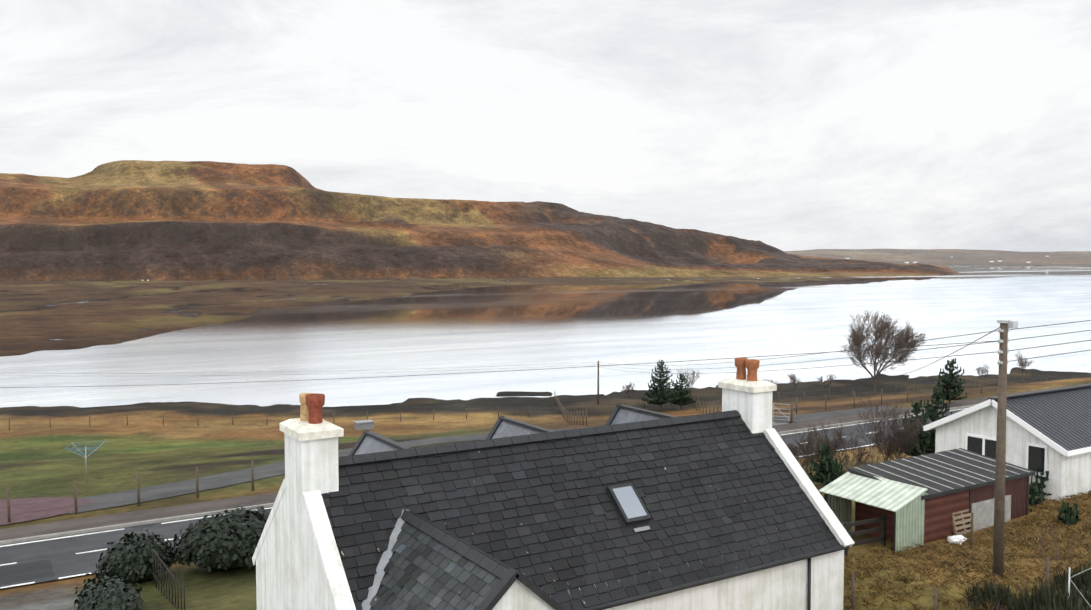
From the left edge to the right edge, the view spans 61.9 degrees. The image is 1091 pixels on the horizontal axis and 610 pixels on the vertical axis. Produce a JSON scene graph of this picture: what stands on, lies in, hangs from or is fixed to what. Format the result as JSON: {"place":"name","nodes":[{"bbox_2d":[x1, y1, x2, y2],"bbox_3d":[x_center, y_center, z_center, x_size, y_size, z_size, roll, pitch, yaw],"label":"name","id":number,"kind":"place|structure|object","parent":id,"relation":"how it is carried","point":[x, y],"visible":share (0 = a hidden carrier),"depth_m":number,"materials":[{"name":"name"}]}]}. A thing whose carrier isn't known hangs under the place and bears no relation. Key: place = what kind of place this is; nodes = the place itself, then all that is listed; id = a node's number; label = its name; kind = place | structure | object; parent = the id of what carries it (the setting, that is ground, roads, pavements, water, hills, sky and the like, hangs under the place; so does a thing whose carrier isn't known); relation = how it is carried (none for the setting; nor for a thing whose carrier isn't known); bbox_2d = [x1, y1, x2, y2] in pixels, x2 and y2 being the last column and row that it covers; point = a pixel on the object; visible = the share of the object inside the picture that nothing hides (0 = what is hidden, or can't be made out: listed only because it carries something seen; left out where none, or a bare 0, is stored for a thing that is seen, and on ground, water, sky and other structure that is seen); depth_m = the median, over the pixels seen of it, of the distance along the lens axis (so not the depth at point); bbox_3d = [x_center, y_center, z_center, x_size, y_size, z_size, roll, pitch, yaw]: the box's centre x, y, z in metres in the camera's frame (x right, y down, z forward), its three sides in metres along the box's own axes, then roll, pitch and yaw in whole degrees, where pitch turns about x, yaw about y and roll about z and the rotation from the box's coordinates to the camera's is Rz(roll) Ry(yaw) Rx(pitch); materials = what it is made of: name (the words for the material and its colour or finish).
{"place":"outdoors","nodes":[
{"label":"outdoors","id":0,"kind":"place"},
{"bbox_2d":[0,497,94,524],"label":"red gravel path","id":1,"kind":"structure","parent":0,"point":[45,506],"depth_m":40.34,"materials":[{"name":"red gravel"}]},
{"bbox_2d":[69,406,898,513],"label":"road","id":2,"kind":"structure","parent":0,"point":[269,470],"depth_m":46.55,"materials":[{"name":"grey asphalt"}]},
{"bbox_2d":[0,407,968,588],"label":"road","id":3,"kind":"structure","parent":0,"point":[63,557],"depth_m":34.73,"materials":[{"name":"grey asphalt"}]},
{"bbox_2d":[0,439,869,584],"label":"road repair patches","id":4,"kind":"object","parent":3,"relation":"on","point":[25,571],"visible":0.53,"depth_m":31.91,"materials":[{"name":"grey asphalt"}]},
{"bbox_2d":[0,408,966,588],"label":"road markings","id":5,"kind":"object","parent":3,"relation":"on","point":[264,508],"visible":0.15,"depth_m":35.73,"materials":[{"name":"paint"}]},
{"bbox_2d":[0,160,1090,609],"bbox_3d":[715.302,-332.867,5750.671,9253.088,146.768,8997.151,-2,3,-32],"label":"terrain","id":6,"kind":"structure","parent":0,"point":[114,230],"depth_m":763.53,"materials":[{"name":"brown plant"}]},
{"bbox_2d":[64,442,103,481],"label":"rotary clothes dryer","id":7,"kind":"object","parent":6,"relation":"on","point":[85,457],"visible":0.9,"depth_m":46.94,"materials":[{"name":"grey metal"}]},
{"bbox_2d":[65,441,101,454],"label":"rotary dryer lines","id":8,"kind":"object","parent":7,"relation":"attached to","point":[89,448],"visible":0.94,"depth_m":46.84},
{"bbox_2d":[74,504,270,609],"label":"garden bushes","id":9,"kind":"object","parent":6,"relation":"on","point":[221,542],"visible":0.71,"depth_m":29.97,"materials":[{"name":"green plant"}]},
{"bbox_2d":[353,419,374,429],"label":"field kiosk","id":10,"kind":"object","parent":6,"relation":"on","point":[363,424],"visible":0.86,"depth_m":82.46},
{"bbox_2d":[0,404,976,544],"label":"road kerb","id":11,"kind":"structure","parent":6,"relation":"on","point":[10,541],"depth_m":37.64,"materials":[{"name":"concrete"}]},
{"bbox_2d":[152,514,886,609],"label":"fence","id":12,"kind":"object","parent":6,"relation":"on","point":[882,528],"visible":0.46,"depth_m":28.96,"materials":[{"name":"brown wood"}]},
{"bbox_2d":[6,377,1071,609],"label":"fence posts","id":13,"kind":"object","parent":6,"relation":"on","point":[568,412],"visible":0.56,"depth_m":43.25,"materials":[{"name":"brown wood"}]},
{"bbox_2d":[0,378,1059,515],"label":"fence wires","id":14,"kind":"object","parent":13,"relation":"attached to","point":[439,416],"visible":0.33,"depth_m":84.25,"materials":[{"name":"grey metal"}]},
{"bbox_2d":[252,388,854,609],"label":"house walls","id":15,"kind":"structure","parent":6,"relation":"on","point":[296,560],"depth_m":19.20,"materials":[{"name":"white paint"}]},
{"bbox_2d":[299,393,313,420],"bbox_3d":[-4.779,2.062,18.219,0.299,0.566,0.299,-2,3,-32],"label":"chimney pot","id":16,"kind":"object","parent":15,"relation":"on","point":[304,412],"visible":0.5,"depth_m":18.10,"materials":[{"name":"ceramic"}]},
{"bbox_2d":[305,393,324,423],"bbox_3d":[-4.540,2.064,17.931,0.380,0.590,0.380,-2,3,-32],"label":"chimney pot","id":17,"kind":"object","parent":15,"relation":"on","point":[315,403],"visible":0.94,"depth_m":17.81,"materials":[{"name":"red ceramic"}]},
{"bbox_2d":[279,378,776,440],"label":"chimney caps","id":18,"kind":"object","parent":15,"relation":"on","point":[297,429],"visible":0.81,"depth_m":17.95,"materials":[{"name":"white concrete"}]},
{"bbox_2d":[321,408,839,609],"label":"house roof slates","id":19,"kind":"object","parent":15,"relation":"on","point":[438,589],"visible":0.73,"depth_m":19.60,"materials":[{"name":"black stone"}]},
{"bbox_2d":[361,509,649,609],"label":"roof flashing","id":20,"kind":"object","parent":19,"relation":"on","point":[382,564],"visible":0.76,"depth_m":17.07,"materials":[{"name":"grey metal"}]},
{"bbox_2d":[338,403,849,609],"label":"roof trim","id":21,"kind":"structure","parent":19,"relation":"attached to","point":[508,576],"depth_m":19.49,"materials":[{"name":"grey metal"}]},
{"bbox_2d":[606,483,650,524],"bbox_3d":[1.865,4.444,20.371,0.680,0.720,0.787,-2,3,-32],"label":"skylight frame","id":22,"kind":"object","parent":19,"relation":"in","point":[619,508],"visible":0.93,"depth_m":20.23,"materials":[{"name":"grey metal"}]},
{"bbox_2d":[613,486,646,518],"bbox_3d":[1.883,4.406,20.339,0.530,0.532,0.593,-2,3,-32],"label":"skylight glass","id":23,"kind":"object","parent":22,"relation":"in","point":[629,501],"visible":1,"depth_m":20.34,"materials":[{"name":"white glass"}]},
{"bbox_2d":[735,358,747,379],"bbox_3d":[5.295,1.738,24.583,0.363,0.602,0.363,-2,3,-32],"label":"chimney pot","id":24,"kind":"object","parent":15,"relation":"on","point":[741,368],"visible":0.81,"depth_m":24.47,"materials":[{"name":"ceramic"}]},
{"bbox_2d":[745,359,759,380],"bbox_3d":[5.519,1.760,24.264,0.379,0.590,0.380,-2,3,-32],"label":"chimney pot","id":25,"kind":"object","parent":15,"relation":"on","point":[752,366],"visible":0.96,"depth_m":24.15,"materials":[{"name":"ceramic"}]},
{"bbox_2d":[807,558,810,609],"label":"house downpipes","id":26,"kind":"object","parent":15,"relation":"attached to","point":[809,588],"depth_m":21.48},
{"bbox_2d":[597,323,1007,578],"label":"utility poles","id":27,"kind":"object","parent":6,"relation":"on","point":[998,538],"visible":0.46,"depth_m":25.73,"materials":[{"name":"brown wood"}]},
{"bbox_2d":[0,320,1090,387],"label":"overhead wires","id":28,"kind":"object","parent":27,"relation":"attached to","point":[682,361],"visible":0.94,"depth_m":33.07,"materials":[{"name":"grey metal"}]},
{"bbox_2d":[597,320,1017,366],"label":"utility pole fittings","id":29,"kind":"object","parent":27,"relation":"attached to","point":[1012,324],"visible":0.81,"depth_m":25.52,"materials":[{"name":"grey metal"}]},
{"bbox_2d":[824,493,895,551],"bbox_3d":[10.391,7.270,30.151,0.069,1.683,2.880,-2,3,-32],"label":"lean-to posts","id":30,"kind":"object","parent":6,"relation":"on","point":[825,497],"visible":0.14,"depth_m":28.94,"materials":[{"name":"wood"}]},
{"bbox_2d":[819,472,927,511],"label":"lean-to roof","id":31,"kind":"structure","parent":30,"relation":"on","point":[890,495],"depth_m":30.26,"materials":[{"name":"green metal"}]},
{"bbox_2d":[824,492,924,552],"bbox_3d":[10.980,7.028,30.508,1.450,2.133,2.900,-2,3,-32],"label":"lean-to side panels","id":32,"kind":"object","parent":6,"relation":"on","point":[910,524],"depth_m":29.45,"materials":[{"name":"green metal"}]},
{"bbox_2d":[855,490,968,543],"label":"shed wall planks","id":33,"kind":"object","parent":6,"relation":"on","point":[939,511],"visible":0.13,"depth_m":30.70,"materials":[{"name":"red wood"}]},
{"bbox_2d":[783,395,1075,609],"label":"bare shrubs","id":34,"kind":"object","parent":6,"relation":"on","point":[891,445],"depth_m":41.65,"materials":[{"name":"brown plant"}]},
{"bbox_2d":[772,403,1090,606],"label":"metal field gate","id":35,"kind":"object","parent":6,"relation":"on","point":[773,412],"visible":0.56,"depth_m":22.25,"materials":[{"name":"silver metal"}]},
{"bbox_2d":[846,256,1048,262],"bbox_3d":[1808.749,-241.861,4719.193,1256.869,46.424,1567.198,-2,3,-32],"label":"houses","id":36,"kind":"structure","parent":6,"relation":"on","point":[990,261],"depth_m":4099.18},
{"bbox_2d":[947,535,966,543],"bbox_3d":[13.515,7.740,29.911,0.764,0.312,0.511,-2,3,-32],"label":"shed tarp scrap","id":37,"kind":"object","parent":6,"relation":"on","point":[958,538],"visible":0.77,"depth_m":29.75,"materials":[{"name":"white plastic"}]},
{"bbox_2d":[952,509,974,534],"bbox_3d":[14.190,7.213,30.998,1.050,1.181,0.371,-2,3,-32],"label":"wooden pallet","id":38,"kind":"object","parent":6,"relation":"on","point":[962,522],"visible":0.4,"depth_m":30.88,"materials":[{"name":"beige wood"}]},
{"bbox_2d":[843,489,1090,609],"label":"grass tussocks","id":39,"kind":"object","parent":6,"relation":"on","point":[1018,532],"depth_m":27.57,"materials":[{"name":"brown plant"}]},
{"bbox_2d":[971,477,1026,519],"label":"corrugated shed walls","id":40,"kind":"structure","parent":6,"relation":"on","point":[1016,489],"depth_m":32.61,"materials":[{"name":"red metal"}]},
{"bbox_2d":[848,448,1035,499],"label":"shed roof","id":41,"kind":"structure","parent":40,"relation":"on","point":[932,493],"depth_m":32.26,"materials":[{"name":"grey metal"}]},
{"bbox_2d":[854,449,1029,494],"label":"roof ribs","id":42,"kind":"object","parent":41,"relation":"on","point":[942,472],"visible":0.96,"depth_m":32.37,"materials":[{"name":"grey metal"}]},
{"bbox_2d":[971,495,1010,530],"bbox_3d":[15.610,7.301,31.844,2.300,1.000,0.060,-2,3,-32],"label":"shed concrete panel","id":43,"kind":"object","parent":40,"relation":"attached to","point":[983,512],"visible":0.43,"depth_m":31.64,"materials":[{"name":"grey concrete"}]},
{"bbox_2d":[968,476,1028,529],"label":"shed trim","id":44,"kind":"structure","parent":40,"relation":"attached to","point":[970,495],"depth_m":33.02,"materials":[{"name":"black metal"}]},
{"bbox_2d":[935,405,1090,500],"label":"house walls","id":45,"kind":"structure","parent":6,"relation":"on","point":[1069,475],"depth_m":36.13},
{"bbox_2d":[965,433,1047,476],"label":"window frames","id":46,"kind":"structure","parent":45,"relation":"in","point":[1027,447],"depth_m":35.88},
{"bbox_2d":[967,436,1044,472],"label":"window panes","id":47,"kind":"structure","parent":46,"relation":"in","point":[1036,457],"depth_m":36.98,"materials":[{"name":"black glass"}]},
{"bbox_2d":[991,386,1090,450],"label":"roof","id":48,"kind":"structure","parent":45,"relation":"on","point":[1061,418],"depth_m":36.95,"materials":[{"name":"grey metal"}]},
{"bbox_2d":[923,399,1090,456],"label":"bungalow bargeboards","id":49,"kind":"object","parent":48,"relation":"attached to","point":[1028,427],"visible":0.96,"depth_m":36.02,"materials":[{"name":"white wood"}]},
{"bbox_2d":[988,384,1090,399],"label":"roof ridge","id":50,"kind":"structure","parent":48,"relation":"on","point":[1045,391],"depth_m":38.64,"materials":[{"name":"grey metal"}]},
{"bbox_2d":[963,560,1090,609],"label":"heather scrub","id":51,"kind":"object","parent":6,"relation":"on","point":[1042,598],"visible":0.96,"depth_m":22.79,"materials":[{"name":"plant"}]},
{"bbox_2d":[0,265,1090,407],"bbox_3d":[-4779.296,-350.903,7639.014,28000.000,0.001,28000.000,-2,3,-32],"label":"loch water","id":52,"kind":"structure","parent":0,"point":[497,328],"depth_m":190.61,"materials":[{"name":"grey liquid"}]},
{"bbox_2d":[0,383,1090,540],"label":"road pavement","id":53,"kind":"structure","parent":0,"point":[96,521],"depth_m":39.03,"materials":[{"name":"grey asphalt"}]},
{"bbox_2d":[0,0,1090,251],"label":"sky","id":54,"kind":"structure","parent":0,"point":[785,125],"materials":[{"name":"white"}]},
{"bbox_2d":[772,420,787,425],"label":"layby gravel path","id":55,"kind":"structure","parent":0,"point":[773,423],"depth_m":60.84,"materials":[{"name":"grey gravel"}]}
]}

